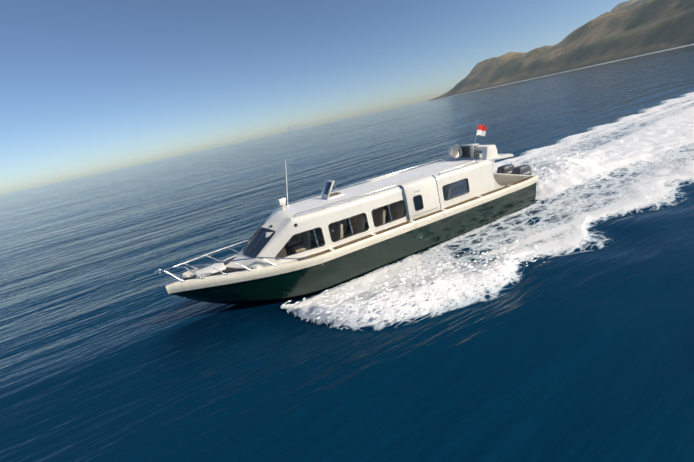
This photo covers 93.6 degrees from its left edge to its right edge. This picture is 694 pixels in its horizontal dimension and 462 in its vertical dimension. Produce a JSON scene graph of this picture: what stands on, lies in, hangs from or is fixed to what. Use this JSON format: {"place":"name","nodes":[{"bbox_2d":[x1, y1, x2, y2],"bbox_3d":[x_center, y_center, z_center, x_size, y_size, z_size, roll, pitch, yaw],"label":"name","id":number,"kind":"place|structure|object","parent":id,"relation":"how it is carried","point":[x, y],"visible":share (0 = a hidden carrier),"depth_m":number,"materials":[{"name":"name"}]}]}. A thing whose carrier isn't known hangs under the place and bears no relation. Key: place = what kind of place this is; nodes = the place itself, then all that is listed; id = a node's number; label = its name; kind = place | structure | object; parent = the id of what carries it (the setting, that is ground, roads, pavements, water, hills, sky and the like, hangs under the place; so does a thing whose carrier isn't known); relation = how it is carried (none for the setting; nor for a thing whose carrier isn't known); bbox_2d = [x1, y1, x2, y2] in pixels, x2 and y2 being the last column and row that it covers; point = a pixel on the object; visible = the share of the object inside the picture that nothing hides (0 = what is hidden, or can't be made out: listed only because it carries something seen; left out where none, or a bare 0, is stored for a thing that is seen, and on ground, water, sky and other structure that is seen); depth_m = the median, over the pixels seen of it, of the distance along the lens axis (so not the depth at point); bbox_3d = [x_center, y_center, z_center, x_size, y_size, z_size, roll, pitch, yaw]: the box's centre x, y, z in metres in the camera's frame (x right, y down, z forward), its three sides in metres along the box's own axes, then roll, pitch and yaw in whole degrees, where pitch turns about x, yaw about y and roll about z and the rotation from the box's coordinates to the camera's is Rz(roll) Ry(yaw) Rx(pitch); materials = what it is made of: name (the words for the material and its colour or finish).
{"place":"outdoors","nodes":[
{"label":"outdoors","id":0,"kind":"place"},
{"bbox_2d":[286,123,314,131],"bbox_3d":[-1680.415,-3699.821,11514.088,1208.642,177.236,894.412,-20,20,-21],"label":"islet","id":1,"kind":"structure","parent":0,"point":[295,127],"depth_m":11377.27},
{"bbox_2d":[0,0,628,194],"label":"sky","id":2,"kind":"structure","parent":0,"point":[88,87],"materials":[{"name":"blue"}]},
{"bbox_2d":[0,45,693,461],"bbox_3d":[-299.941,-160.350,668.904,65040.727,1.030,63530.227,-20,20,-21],"label":"sea water","id":3,"kind":"structure","parent":0,"point":[574,343],"depth_m":8.85,"materials":[{"name":"blue liquid"}]},
{"bbox_2d":[154,120,537,303],"bbox_3d":[1.142,-1.067,11.989,15.012,4.332,3.280,-19,20,-21],"label":"speedboat","id":4,"kind":"object","parent":3,"relation":"on","point":[327,237],"visible":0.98,"depth_m":10.72,"materials":[{"name":"white"}]},
{"bbox_2d":[282,129,692,323],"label":"spray droplets","id":5,"kind":"object","parent":3,"relation":"on","point":[437,266],"visible":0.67,"depth_m":9.03,"materials":[{"name":"white liquid"}]},
{"bbox_2d":[427,0,693,101],"bbox_3d":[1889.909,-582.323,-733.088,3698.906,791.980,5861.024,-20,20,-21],"label":"island","id":6,"kind":"structure","parent":3,"relation":"on","point":[627,29],"depth_m":863.93,"materials":[{"name":"green plant"}]}
]}

